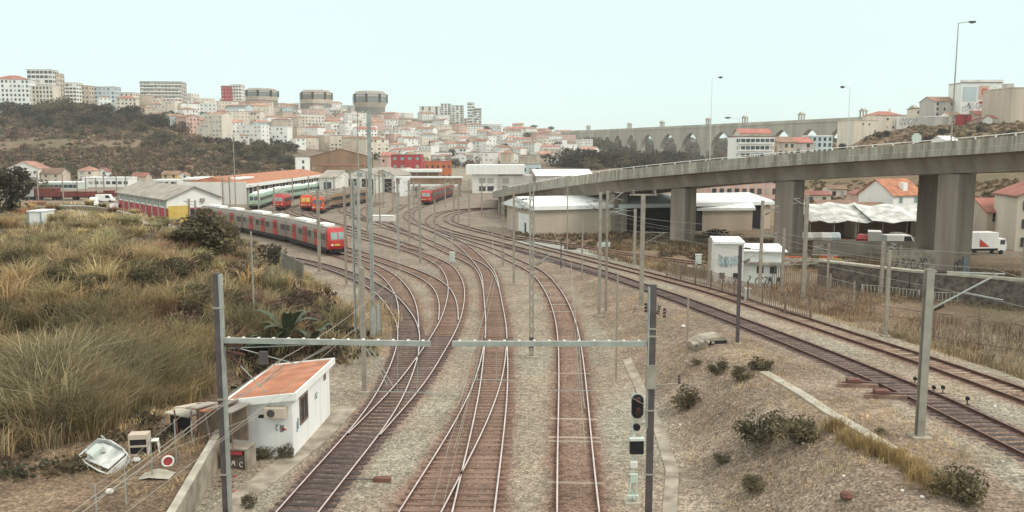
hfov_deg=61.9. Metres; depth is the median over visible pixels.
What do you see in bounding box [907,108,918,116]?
pale house
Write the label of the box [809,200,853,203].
old house
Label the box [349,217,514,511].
railway track
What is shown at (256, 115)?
apartment block
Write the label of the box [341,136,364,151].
apartment block
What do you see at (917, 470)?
straw tuft
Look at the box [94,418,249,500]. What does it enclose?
overhead wire
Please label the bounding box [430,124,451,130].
town house
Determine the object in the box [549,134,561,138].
town house
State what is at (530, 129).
town house
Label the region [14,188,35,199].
goods wagon
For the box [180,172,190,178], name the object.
cottage
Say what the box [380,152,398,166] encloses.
pink house
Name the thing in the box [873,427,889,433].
shrub
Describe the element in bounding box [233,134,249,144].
town house
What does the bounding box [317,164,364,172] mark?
shed
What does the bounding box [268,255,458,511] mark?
railway track
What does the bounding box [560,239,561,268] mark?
catenary mast
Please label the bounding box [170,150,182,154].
tree
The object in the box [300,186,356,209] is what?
railcar
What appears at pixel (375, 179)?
catenary mast
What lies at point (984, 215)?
old house
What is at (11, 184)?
tree
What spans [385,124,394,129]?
town house
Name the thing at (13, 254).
bush
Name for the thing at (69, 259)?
bush
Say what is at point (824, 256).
road barrier
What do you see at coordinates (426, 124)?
town house
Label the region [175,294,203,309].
bush
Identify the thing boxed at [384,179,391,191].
shed door
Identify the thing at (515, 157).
town house
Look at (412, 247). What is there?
railway track
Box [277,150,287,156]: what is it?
tree
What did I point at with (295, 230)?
passenger train
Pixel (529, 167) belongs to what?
block
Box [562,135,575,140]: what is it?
town house
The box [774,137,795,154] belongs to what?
beige house
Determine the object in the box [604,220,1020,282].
overhead wire
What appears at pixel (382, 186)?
catenary mast
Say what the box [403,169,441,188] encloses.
station canopy
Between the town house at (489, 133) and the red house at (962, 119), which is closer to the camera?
the red house at (962, 119)
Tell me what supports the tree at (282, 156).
on the ground at (536, 459)
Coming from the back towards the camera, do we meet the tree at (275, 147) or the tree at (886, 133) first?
the tree at (275, 147)
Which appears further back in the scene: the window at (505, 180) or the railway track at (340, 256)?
the window at (505, 180)
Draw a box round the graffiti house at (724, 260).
[710,236,789,286]
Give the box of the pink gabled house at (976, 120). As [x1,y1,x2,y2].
[966,117,981,123]
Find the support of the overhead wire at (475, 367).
hanging from the portal mast at (650, 368)
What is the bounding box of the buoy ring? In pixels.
[161,455,173,466]
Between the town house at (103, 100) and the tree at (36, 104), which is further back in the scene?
the town house at (103, 100)
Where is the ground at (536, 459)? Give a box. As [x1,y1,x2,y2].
[0,103,1023,511]
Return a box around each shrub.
[240,491,257,509]
[256,446,275,459]
[275,441,293,458]
[667,383,702,409]
[690,358,701,364]
[703,358,729,374]
[710,451,730,464]
[730,365,754,380]
[732,407,789,450]
[740,474,766,493]
[747,355,774,370]
[768,414,823,446]
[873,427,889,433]
[908,469,952,494]
[925,463,990,508]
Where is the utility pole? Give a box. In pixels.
[250,232,254,314]
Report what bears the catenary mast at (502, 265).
on the ground at (536, 459)
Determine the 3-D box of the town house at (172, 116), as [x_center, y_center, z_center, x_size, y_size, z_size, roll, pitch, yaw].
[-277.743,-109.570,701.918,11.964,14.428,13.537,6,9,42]
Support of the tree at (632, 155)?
on the ground at (536, 459)
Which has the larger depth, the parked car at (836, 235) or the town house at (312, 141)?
the town house at (312, 141)
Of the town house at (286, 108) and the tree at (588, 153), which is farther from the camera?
the town house at (286, 108)
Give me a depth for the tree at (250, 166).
495.98 m
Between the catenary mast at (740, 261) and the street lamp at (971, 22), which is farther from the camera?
the street lamp at (971, 22)
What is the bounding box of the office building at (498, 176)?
[466,164,531,192]
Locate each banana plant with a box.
[242,330,285,350]
[257,310,315,353]
[294,323,332,353]
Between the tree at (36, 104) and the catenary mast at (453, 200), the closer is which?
the catenary mast at (453, 200)
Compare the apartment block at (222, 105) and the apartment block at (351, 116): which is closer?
the apartment block at (222, 105)
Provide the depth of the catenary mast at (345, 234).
94.45 m
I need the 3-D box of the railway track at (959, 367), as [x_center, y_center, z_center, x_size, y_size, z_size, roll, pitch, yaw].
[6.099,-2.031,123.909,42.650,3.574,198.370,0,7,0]
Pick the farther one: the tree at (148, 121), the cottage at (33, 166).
the tree at (148, 121)
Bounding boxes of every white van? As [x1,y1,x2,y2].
[89,197,98,205]
[95,194,115,201]
[110,203,119,207]
[867,230,881,240]
[880,234,913,240]
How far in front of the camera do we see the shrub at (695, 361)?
53.27 m
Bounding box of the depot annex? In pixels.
[181,176,253,181]
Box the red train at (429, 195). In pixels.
[421,183,452,203]
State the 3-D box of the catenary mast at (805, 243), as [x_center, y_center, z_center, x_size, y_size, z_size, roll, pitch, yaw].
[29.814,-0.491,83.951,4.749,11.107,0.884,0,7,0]
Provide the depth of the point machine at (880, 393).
41.55 m
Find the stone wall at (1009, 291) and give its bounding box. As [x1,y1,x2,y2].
[817,259,1023,308]
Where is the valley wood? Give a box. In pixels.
[584,136,836,161]
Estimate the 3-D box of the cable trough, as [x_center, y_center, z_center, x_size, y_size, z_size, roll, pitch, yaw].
[14.475,7.076,40.615,0.697,0.651,13.912,-1,7,-4]
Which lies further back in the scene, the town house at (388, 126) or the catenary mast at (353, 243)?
the town house at (388, 126)
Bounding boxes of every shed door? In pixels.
[362,179,373,192]
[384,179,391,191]
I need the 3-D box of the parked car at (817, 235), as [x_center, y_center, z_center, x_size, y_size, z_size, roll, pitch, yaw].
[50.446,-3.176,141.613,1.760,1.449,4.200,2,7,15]
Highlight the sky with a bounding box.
[0,0,1023,138]
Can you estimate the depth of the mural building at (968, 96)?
421.76 m
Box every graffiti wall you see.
[885,250,936,270]
[896,117,918,129]
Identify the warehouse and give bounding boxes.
[114,181,224,221]
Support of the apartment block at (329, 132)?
on the ground at (536, 459)
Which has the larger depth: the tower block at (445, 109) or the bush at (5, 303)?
the tower block at (445, 109)
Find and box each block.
[0,75,36,112]
[26,69,58,85]
[31,85,60,104]
[55,73,64,100]
[64,83,82,103]
[81,85,95,103]
[94,87,120,102]
[119,92,139,103]
[139,81,186,102]
[204,115,232,140]
[208,112,230,114]
[216,101,238,109]
[221,86,232,100]
[225,104,252,110]
[225,109,244,111]
[228,111,248,124]
[230,84,244,100]
[232,119,243,134]
[238,125,269,143]
[239,100,254,104]
[249,110,264,122]
[250,120,270,126]
[251,103,271,116]
[253,101,273,114]
[262,118,290,120]
[265,115,280,117]
[269,127,291,144]
[271,117,292,137]
[281,114,302,126]
[298,115,323,126]
[301,109,325,121]
[304,125,325,135]
[308,122,327,126]
[323,124,339,134]
[324,129,337,134]
[330,135,346,150]
[339,123,358,133]
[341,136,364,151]
[344,113,365,125]
[352,120,361,125]
[352,127,377,135]
[359,135,388,158]
[391,154,423,168]
[419,106,440,114]
[440,104,450,121]
[451,105,463,123]
[467,102,474,123]
[474,108,481,123]
[500,163,540,173]
[727,136,774,158]
[837,120,878,146]
[981,83,1023,122]
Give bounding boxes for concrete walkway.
[213,406,357,511]
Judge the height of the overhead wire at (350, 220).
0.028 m
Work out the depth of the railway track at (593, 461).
50.31 m
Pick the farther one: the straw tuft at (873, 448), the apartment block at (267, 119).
the apartment block at (267, 119)
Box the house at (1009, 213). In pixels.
[992,182,1023,250]
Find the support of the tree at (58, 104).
on the ground at (536, 459)
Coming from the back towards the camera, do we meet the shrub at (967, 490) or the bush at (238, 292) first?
the bush at (238, 292)
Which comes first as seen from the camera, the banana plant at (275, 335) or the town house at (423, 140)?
the banana plant at (275, 335)
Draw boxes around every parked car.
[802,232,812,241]
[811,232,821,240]
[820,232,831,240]
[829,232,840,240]
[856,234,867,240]
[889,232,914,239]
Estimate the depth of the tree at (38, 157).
468.69 m
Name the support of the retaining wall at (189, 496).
on the ground at (536, 459)
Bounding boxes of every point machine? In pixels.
[346,476,390,482]
[837,377,894,387]
[864,388,916,399]
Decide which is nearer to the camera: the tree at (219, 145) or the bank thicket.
the bank thicket
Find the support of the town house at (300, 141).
on the ground at (536, 459)
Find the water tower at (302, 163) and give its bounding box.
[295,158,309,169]
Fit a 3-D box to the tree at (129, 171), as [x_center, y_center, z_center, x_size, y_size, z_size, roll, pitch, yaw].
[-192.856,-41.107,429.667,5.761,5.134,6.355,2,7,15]
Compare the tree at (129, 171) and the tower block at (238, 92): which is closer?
the tree at (129, 171)
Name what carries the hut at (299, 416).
on the ground at (536, 459)
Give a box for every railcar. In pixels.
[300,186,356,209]
[311,187,372,211]
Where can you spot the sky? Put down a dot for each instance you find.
(572, 65)
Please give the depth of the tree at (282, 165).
512.82 m
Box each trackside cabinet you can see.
[373,215,395,221]
[449,252,454,262]
[695,254,701,264]
[744,288,751,299]
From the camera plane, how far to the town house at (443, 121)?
1078.79 m
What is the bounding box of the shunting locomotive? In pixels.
[272,192,291,208]
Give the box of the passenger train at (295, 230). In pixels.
[201,204,347,252]
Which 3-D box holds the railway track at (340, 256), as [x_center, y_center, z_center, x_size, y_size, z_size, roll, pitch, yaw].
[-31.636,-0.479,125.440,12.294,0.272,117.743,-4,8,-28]
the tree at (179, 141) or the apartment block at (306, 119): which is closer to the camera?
the tree at (179, 141)
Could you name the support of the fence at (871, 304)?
on the ground at (536, 459)
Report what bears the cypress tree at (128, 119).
on the ground at (536, 459)
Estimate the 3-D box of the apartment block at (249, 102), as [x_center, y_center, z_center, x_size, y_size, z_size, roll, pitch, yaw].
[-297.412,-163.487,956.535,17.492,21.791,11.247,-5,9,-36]
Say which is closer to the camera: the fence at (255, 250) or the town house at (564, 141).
the fence at (255, 250)
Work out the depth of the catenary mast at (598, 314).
76.28 m
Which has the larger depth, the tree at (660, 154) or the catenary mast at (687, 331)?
the tree at (660, 154)
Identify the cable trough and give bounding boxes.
[759,371,896,449]
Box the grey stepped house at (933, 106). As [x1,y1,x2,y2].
[918,97,954,125]
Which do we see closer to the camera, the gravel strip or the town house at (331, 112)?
the gravel strip
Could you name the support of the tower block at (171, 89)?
on the ground at (536, 459)
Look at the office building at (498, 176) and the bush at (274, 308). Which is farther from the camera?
the office building at (498, 176)
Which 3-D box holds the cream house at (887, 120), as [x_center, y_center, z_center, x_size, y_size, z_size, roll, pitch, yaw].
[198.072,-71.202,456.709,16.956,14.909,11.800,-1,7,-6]
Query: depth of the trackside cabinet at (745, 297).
78.42 m
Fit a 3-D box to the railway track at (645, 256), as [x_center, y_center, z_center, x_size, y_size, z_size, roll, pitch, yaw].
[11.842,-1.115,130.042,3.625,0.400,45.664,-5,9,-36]
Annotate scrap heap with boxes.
[785,257,854,266]
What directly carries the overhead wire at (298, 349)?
attached to the portal mast at (221, 341)
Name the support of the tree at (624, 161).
on the ground at (536, 459)
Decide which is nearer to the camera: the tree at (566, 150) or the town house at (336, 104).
the tree at (566, 150)
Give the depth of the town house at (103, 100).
763.85 m
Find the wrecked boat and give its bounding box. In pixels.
[79,438,129,473]
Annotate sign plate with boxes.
[602,240,609,249]
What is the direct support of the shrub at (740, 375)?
on the ground at (536, 459)
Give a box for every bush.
[0,248,38,266]
[0,299,17,308]
[0,409,31,430]
[0,413,11,428]
[6,235,29,244]
[36,303,74,318]
[38,315,85,333]
[42,266,69,281]
[50,268,80,284]
[53,257,81,269]
[63,308,105,321]
[70,272,108,294]
[89,288,118,301]
[110,249,136,259]
[127,263,169,286]
[149,319,173,332]
[153,256,188,274]
[157,270,179,282]
[160,260,192,281]
[164,301,205,319]
[165,256,198,275]
[166,286,196,296]
[167,314,209,332]
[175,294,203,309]
[182,282,212,297]
[190,252,213,264]
[190,315,214,330]
[191,258,213,272]
[191,289,212,307]
[223,289,247,304]
[225,320,248,335]
[226,260,253,276]
[233,291,264,309]
[240,258,271,274]
[246,272,264,280]
[264,298,298,312]
[267,304,283,314]
[276,295,297,306]
[280,305,322,327]
[286,289,318,306]
[292,276,304,285]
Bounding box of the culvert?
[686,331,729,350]
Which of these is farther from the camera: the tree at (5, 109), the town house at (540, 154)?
the tree at (5, 109)
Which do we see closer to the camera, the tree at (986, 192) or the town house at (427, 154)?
the tree at (986, 192)
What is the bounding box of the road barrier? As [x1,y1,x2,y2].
[819,255,837,258]
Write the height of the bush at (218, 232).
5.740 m
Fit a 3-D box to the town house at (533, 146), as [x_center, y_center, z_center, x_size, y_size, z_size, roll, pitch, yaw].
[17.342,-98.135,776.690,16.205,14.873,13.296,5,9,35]
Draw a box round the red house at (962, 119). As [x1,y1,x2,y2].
[955,114,971,124]
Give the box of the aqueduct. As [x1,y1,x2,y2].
[560,105,918,158]
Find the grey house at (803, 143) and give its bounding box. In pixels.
[791,137,813,152]
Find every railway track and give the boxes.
[241,232,418,327]
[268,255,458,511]
[284,205,355,228]
[301,210,424,250]
[339,202,378,221]
[346,231,468,436]
[347,247,458,321]
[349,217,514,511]
[360,202,396,225]
[383,204,422,236]
[398,338,506,511]
[403,194,456,225]
[410,222,499,288]
[421,226,605,511]
[425,207,1023,460]
[443,207,1023,403]
[504,236,707,265]
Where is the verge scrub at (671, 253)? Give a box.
[511,120,1023,261]
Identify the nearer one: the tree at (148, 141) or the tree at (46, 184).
the tree at (46, 184)
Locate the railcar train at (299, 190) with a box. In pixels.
[248,181,318,207]
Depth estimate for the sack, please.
37.80 m
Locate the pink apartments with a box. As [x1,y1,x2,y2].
[700,182,775,207]
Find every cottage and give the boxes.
[7,161,49,181]
[39,168,70,180]
[76,166,100,179]
[99,167,111,176]
[130,172,151,181]
[160,171,181,178]
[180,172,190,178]
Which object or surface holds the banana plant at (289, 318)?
on the ground at (536, 459)
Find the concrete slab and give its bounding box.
[138,468,175,478]
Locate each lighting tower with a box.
[226,135,239,206]
[357,113,362,266]
[366,110,374,310]
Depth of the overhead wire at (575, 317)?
41.08 m
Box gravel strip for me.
[511,240,706,270]
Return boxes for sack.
[132,457,140,462]
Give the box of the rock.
[839,490,852,500]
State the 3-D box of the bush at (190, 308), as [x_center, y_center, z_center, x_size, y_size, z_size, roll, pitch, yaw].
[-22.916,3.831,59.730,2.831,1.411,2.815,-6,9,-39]
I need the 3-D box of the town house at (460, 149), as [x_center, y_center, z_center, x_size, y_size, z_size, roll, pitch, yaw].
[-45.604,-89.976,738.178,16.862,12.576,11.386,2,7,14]
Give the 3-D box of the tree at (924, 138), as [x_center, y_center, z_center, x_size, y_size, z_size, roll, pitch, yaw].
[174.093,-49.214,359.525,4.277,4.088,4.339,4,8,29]
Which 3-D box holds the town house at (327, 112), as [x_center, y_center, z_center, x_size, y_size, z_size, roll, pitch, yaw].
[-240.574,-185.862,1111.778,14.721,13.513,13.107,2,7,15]
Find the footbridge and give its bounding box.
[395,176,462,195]
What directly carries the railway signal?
on the ground at (536, 459)
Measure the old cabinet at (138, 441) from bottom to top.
1.000 m
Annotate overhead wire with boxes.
[72,318,372,511]
[83,345,328,511]
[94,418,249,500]
[126,396,289,511]
[206,240,400,409]
[208,251,401,448]
[265,197,405,246]
[265,204,406,261]
[402,212,453,286]
[432,373,472,504]
[443,371,476,504]
[453,237,495,409]
[454,248,495,448]
[505,208,585,409]
[507,218,585,448]
[517,212,1022,306]
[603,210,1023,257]
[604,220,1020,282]
[627,218,1023,278]
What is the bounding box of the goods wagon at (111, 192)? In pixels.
[103,190,117,195]
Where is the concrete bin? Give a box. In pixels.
[230,442,255,470]
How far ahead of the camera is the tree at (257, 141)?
655.83 m
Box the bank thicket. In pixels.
[0,221,379,481]
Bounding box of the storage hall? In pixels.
[502,192,774,235]
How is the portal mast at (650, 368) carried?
on the ground at (536, 459)
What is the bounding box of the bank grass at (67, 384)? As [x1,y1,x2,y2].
[0,198,366,463]
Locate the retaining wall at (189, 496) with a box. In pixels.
[167,429,231,511]
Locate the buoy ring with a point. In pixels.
(167, 460)
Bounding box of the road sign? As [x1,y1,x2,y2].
[912,133,921,142]
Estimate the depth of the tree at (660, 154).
642.93 m
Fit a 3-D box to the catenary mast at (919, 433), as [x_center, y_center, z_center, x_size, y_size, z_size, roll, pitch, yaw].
[18.191,4.229,34.909,3.445,7.463,0.780,0,7,0]
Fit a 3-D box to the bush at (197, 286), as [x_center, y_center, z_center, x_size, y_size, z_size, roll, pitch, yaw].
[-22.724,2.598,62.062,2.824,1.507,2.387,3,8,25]
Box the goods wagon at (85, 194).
[71,191,96,198]
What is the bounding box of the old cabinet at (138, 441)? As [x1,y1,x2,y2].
[128,431,150,456]
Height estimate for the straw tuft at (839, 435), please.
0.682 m
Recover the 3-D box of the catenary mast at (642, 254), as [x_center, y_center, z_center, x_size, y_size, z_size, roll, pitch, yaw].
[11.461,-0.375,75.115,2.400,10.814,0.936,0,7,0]
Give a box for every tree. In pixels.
[0,101,16,115]
[0,118,12,124]
[0,166,34,213]
[0,171,51,196]
[2,129,19,140]
[6,101,18,112]
[15,103,42,116]
[18,143,29,149]
[28,101,48,107]
[30,114,54,126]
[34,154,47,160]
[35,102,56,115]
[43,99,59,112]
[51,101,66,113]
[52,96,74,105]
[59,103,76,114]
[62,124,78,133]
[72,103,85,112]
[74,114,98,124]
[78,109,97,120]
[78,128,88,135]
[79,105,95,112]
[90,105,104,113]
[92,123,107,133]
[97,106,112,111]
[99,103,117,114]
[99,144,107,149]
[104,112,112,124]
[110,130,122,139]
[113,118,124,128]
[115,107,131,118]
[123,170,133,175]
[125,104,143,118]
[126,114,132,125]
[130,113,145,120]
[131,120,151,131]
[134,147,144,156]
[138,141,148,146]
[141,138,154,144]
[143,112,155,126]
[149,114,166,127]
[150,166,160,175]
[151,130,161,138]
[156,133,174,141]
[156,136,168,144]
[156,149,169,159]
[157,113,170,125]
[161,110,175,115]
[167,220,209,250]
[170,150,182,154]
[173,139,184,144]
[174,123,190,132]
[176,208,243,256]
[181,142,195,148]
[192,134,202,142]
[193,149,205,154]
[206,137,214,142]
[208,153,218,159]
[212,143,225,151]
[220,157,230,162]
[225,147,236,153]
[228,141,239,146]
[230,141,245,148]
[230,149,249,155]
[230,160,246,169]
[241,152,252,160]
[242,162,253,168]
[245,160,260,169]
[247,143,264,152]
[248,153,261,162]
[250,243,287,266]
[251,139,265,147]
[264,157,276,163]
[265,150,279,158]
[270,144,284,150]
[275,155,292,161]
[276,158,291,164]
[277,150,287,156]
[279,161,289,169]
[281,141,295,150]
[285,156,295,164]
[287,165,294,169]
[372,153,380,159]
[441,154,454,164]
[451,158,460,166]
[467,154,482,163]
[541,150,584,167]
[552,149,575,162]
[564,148,596,167]
[579,148,597,160]
[582,157,603,169]
[589,150,611,168]
[602,148,628,167]
[604,152,620,167]
[612,151,633,167]
[621,149,646,158]
[625,156,651,168]
[626,153,650,167]
[640,149,671,166]
[647,156,663,166]
[661,149,696,164]
[668,159,692,164]
[702,228,733,237]
[713,153,726,159]
[838,143,846,148]
[871,131,882,136]
[882,131,889,136]
[921,135,929,141]
[937,128,948,133]
[973,126,984,131]
[981,191,992,196]
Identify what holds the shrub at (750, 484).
on the ground at (536, 459)
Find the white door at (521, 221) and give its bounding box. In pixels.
[518,212,531,234]
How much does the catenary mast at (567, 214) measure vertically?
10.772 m
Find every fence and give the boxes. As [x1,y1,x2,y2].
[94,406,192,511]
[241,241,267,264]
[280,249,303,279]
[369,298,380,339]
[666,262,812,317]
[772,265,855,309]
[819,287,980,327]
[833,243,894,261]
[861,284,919,299]
[932,311,1023,353]
[933,292,957,301]
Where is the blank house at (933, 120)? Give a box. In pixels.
[923,116,948,125]
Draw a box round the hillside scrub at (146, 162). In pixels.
[0,111,297,180]
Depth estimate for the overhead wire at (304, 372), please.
35.22 m
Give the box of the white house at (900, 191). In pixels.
[856,178,917,205]
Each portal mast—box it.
[212,273,438,511]
[452,284,680,511]
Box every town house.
[97,96,110,104]
[106,102,116,110]
[116,96,138,108]
[140,95,152,104]
[140,106,157,114]
[146,101,161,111]
[153,96,162,102]
[161,101,181,110]
[162,98,182,102]
[164,114,181,126]
[175,106,198,114]
[176,113,199,132]
[179,103,199,114]
[187,93,198,102]
[193,98,215,102]
[196,127,204,136]
[199,103,216,112]
[200,118,204,126]
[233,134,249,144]
[274,105,279,114]
[276,112,291,116]
[281,105,292,111]
[283,103,297,109]
[292,136,305,149]
[293,127,304,137]
[301,135,319,149]
[309,105,323,108]
[316,135,330,150]
[324,108,334,115]
[325,118,340,123]
[326,115,343,119]
[329,109,346,115]
[332,101,341,108]
[340,120,351,122]
[341,105,350,109]
[342,109,356,113]
[371,114,382,119]
[371,119,384,130]
[381,112,398,119]
[381,117,397,125]
[383,130,398,132]
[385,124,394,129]
[386,133,400,140]
[388,143,407,150]
[390,148,400,152]
[397,126,417,130]
[397,135,417,146]
[398,120,411,125]
[399,128,412,135]
[400,146,416,152]
[401,113,412,117]
[402,132,412,135]
[406,121,421,126]
[407,144,419,150]
[413,129,422,136]
[413,151,430,160]
[416,127,436,133]
[417,112,434,119]
[417,137,428,144]
[419,133,438,139]
[419,146,438,154]
[422,123,436,126]
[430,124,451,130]
[430,140,444,149]
[433,118,448,124]
[433,154,454,160]
[435,114,449,121]
[435,152,451,154]
[438,128,455,136]
[439,139,457,141]
[441,135,454,138]
[441,141,457,151]
[448,145,469,154]
[449,131,469,136]
[453,123,466,132]
[453,136,469,140]
[453,151,471,164]
[454,141,472,150]
[465,152,476,155]
[466,122,483,128]
[467,128,478,134]
[470,135,484,137]
[473,139,490,150]
[477,129,491,134]
[477,152,497,163]
[479,135,495,143]
[480,144,499,151]
[482,124,501,128]
[486,132,503,134]
[490,127,504,131]
[491,134,508,144]
[493,145,512,151]
[500,151,517,161]
[501,150,513,162]
[502,140,515,146]
[503,129,520,136]
[505,126,523,136]
[511,147,526,155]
[512,122,523,131]
[512,144,523,147]
[514,137,531,143]
[520,140,541,152]
[520,155,538,162]
[524,127,536,131]
[532,132,548,140]
[537,128,549,131]
[537,139,553,144]
[538,130,553,133]
[538,150,551,162]
[541,145,558,150]
[543,148,559,154]
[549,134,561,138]
[554,130,571,133]
[554,139,566,143]
[555,144,576,149]
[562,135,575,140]
[576,139,592,146]
[580,147,598,151]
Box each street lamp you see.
[709,77,722,160]
[725,117,739,157]
[840,86,849,148]
[950,21,975,140]
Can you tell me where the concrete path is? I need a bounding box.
[623,358,678,511]
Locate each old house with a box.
[804,191,831,201]
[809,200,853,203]
[821,185,847,196]
[845,189,861,201]
[856,202,883,205]
[973,198,995,231]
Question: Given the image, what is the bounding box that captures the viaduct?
[492,132,1023,271]
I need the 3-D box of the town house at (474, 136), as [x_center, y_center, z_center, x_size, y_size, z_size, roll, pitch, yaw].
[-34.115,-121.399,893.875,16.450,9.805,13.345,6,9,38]
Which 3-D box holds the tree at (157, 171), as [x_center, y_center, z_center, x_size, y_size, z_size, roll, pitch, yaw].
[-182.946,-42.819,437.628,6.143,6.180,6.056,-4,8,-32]
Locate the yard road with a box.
[12,205,176,227]
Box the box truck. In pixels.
[971,231,1006,254]
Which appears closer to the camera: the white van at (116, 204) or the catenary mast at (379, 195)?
the catenary mast at (379, 195)
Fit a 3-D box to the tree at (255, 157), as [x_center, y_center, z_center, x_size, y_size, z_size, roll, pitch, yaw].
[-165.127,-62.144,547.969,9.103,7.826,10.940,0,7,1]
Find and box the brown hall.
[308,148,373,171]
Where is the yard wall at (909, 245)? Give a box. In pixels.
[813,241,918,256]
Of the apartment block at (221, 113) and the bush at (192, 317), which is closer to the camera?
the bush at (192, 317)
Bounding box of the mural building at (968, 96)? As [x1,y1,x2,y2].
[948,80,1003,113]
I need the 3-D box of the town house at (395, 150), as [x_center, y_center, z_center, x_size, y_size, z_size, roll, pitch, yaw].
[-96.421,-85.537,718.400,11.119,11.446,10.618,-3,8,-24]
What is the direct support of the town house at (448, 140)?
on the ground at (536, 459)
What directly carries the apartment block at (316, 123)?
on the ground at (536, 459)
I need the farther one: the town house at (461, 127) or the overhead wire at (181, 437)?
the town house at (461, 127)
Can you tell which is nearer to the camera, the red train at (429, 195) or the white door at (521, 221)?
the white door at (521, 221)
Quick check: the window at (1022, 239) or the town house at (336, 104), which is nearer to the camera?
the window at (1022, 239)
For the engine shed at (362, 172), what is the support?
on the ground at (536, 459)
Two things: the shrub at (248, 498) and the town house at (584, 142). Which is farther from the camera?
the town house at (584, 142)
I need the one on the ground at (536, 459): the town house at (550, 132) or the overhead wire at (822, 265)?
the town house at (550, 132)
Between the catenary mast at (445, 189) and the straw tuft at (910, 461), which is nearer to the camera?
the straw tuft at (910, 461)
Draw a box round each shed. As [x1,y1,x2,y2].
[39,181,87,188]
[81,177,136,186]
[152,179,182,183]
[164,400,250,450]
[177,169,322,203]
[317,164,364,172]
[318,170,348,189]
[349,167,394,192]
[377,167,414,191]
[528,169,592,182]
[696,202,755,230]
[803,202,916,238]
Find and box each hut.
[26,209,54,225]
[228,358,334,456]
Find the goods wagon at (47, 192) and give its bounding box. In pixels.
[34,188,60,199]
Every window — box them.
[299,390,308,424]
[324,182,330,189]
[487,178,493,182]
[487,186,493,190]
[503,178,508,182]
[770,267,776,273]
[1020,238,1023,246]
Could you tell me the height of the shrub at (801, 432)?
1.399 m
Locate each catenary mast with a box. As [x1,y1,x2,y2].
[29,171,38,199]
[61,169,69,201]
[184,200,195,216]
[220,176,230,206]
[221,177,231,204]
[248,185,259,209]
[273,188,284,213]
[284,177,293,203]
[315,190,331,273]
[317,179,327,211]
[333,176,341,190]
[341,170,351,212]
[343,186,361,285]
[351,179,366,339]
[353,181,363,217]
[355,173,367,232]
[358,267,370,393]
[374,170,383,207]
[374,174,376,202]
[378,170,389,227]
[384,182,400,254]
[385,181,394,214]
[391,177,401,211]
[405,181,414,218]
[406,184,422,264]
[407,180,421,241]
[433,200,436,250]
[443,181,454,220]
[445,177,453,207]
[456,179,469,228]
[457,183,467,224]
[481,181,489,215]
[499,195,505,266]
[511,192,528,284]
[513,181,553,358]
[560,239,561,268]
[567,180,567,249]
[581,220,582,279]
[585,192,602,316]
[602,191,624,313]
[609,209,667,266]
[615,273,618,379]
[629,190,656,309]
[685,299,688,342]
[705,237,712,284]
[732,245,764,344]
[757,200,779,295]
[763,228,785,294]
[793,194,838,302]
[813,243,829,288]
[877,241,895,296]
[879,250,891,337]
[899,246,901,267]
[906,269,1004,440]
[1021,245,1023,277]
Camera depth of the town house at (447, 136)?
870.34 m
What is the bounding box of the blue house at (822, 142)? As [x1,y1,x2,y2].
[802,135,832,151]
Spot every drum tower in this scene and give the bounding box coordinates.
[245,88,278,105]
[299,90,332,108]
[353,91,387,114]
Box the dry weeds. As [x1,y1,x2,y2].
[23,231,1023,511]
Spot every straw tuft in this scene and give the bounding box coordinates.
[815,413,850,432]
[833,426,863,443]
[842,431,887,450]
[858,437,891,457]
[876,441,909,467]
[897,452,931,475]
[901,459,945,484]
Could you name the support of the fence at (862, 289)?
on the ground at (536, 459)
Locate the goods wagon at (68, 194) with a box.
[56,191,78,199]
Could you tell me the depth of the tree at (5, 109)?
691.61 m
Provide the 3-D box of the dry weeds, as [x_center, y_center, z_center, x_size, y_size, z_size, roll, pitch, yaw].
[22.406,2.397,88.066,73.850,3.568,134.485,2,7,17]
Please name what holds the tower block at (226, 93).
on the ground at (536, 459)
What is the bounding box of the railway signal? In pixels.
[623,393,644,505]
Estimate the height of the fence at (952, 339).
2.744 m
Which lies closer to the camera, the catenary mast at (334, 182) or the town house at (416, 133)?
the catenary mast at (334, 182)
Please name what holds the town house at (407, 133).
on the ground at (536, 459)
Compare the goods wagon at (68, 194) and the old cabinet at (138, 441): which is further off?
the goods wagon at (68, 194)
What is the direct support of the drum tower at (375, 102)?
on the ground at (536, 459)
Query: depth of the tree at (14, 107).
703.18 m
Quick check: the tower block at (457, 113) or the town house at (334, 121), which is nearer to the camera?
the town house at (334, 121)
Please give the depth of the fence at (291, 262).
86.00 m
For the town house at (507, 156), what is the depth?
597.18 m
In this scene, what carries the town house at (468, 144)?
on the ground at (536, 459)
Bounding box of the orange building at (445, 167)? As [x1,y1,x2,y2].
[424,160,451,175]
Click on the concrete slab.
(158, 473)
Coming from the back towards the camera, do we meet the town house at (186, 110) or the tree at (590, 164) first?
the town house at (186, 110)
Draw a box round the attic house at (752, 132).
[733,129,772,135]
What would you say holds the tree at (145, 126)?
on the ground at (536, 459)
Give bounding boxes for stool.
[148,438,160,454]
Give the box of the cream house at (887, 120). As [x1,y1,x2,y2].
[863,109,901,131]
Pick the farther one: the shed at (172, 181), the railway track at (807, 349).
the shed at (172, 181)
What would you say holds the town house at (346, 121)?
on the ground at (536, 459)
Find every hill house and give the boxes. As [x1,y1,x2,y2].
[931,136,958,142]
[939,112,959,124]
[969,111,981,118]
[982,115,997,123]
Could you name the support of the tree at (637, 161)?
on the ground at (536, 459)
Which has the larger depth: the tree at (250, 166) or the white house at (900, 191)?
the tree at (250, 166)
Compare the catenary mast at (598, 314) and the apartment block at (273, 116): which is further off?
the apartment block at (273, 116)
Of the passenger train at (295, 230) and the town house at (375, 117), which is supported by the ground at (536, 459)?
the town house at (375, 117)
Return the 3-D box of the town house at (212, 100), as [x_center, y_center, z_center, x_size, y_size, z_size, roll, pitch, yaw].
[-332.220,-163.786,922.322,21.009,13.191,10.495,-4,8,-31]

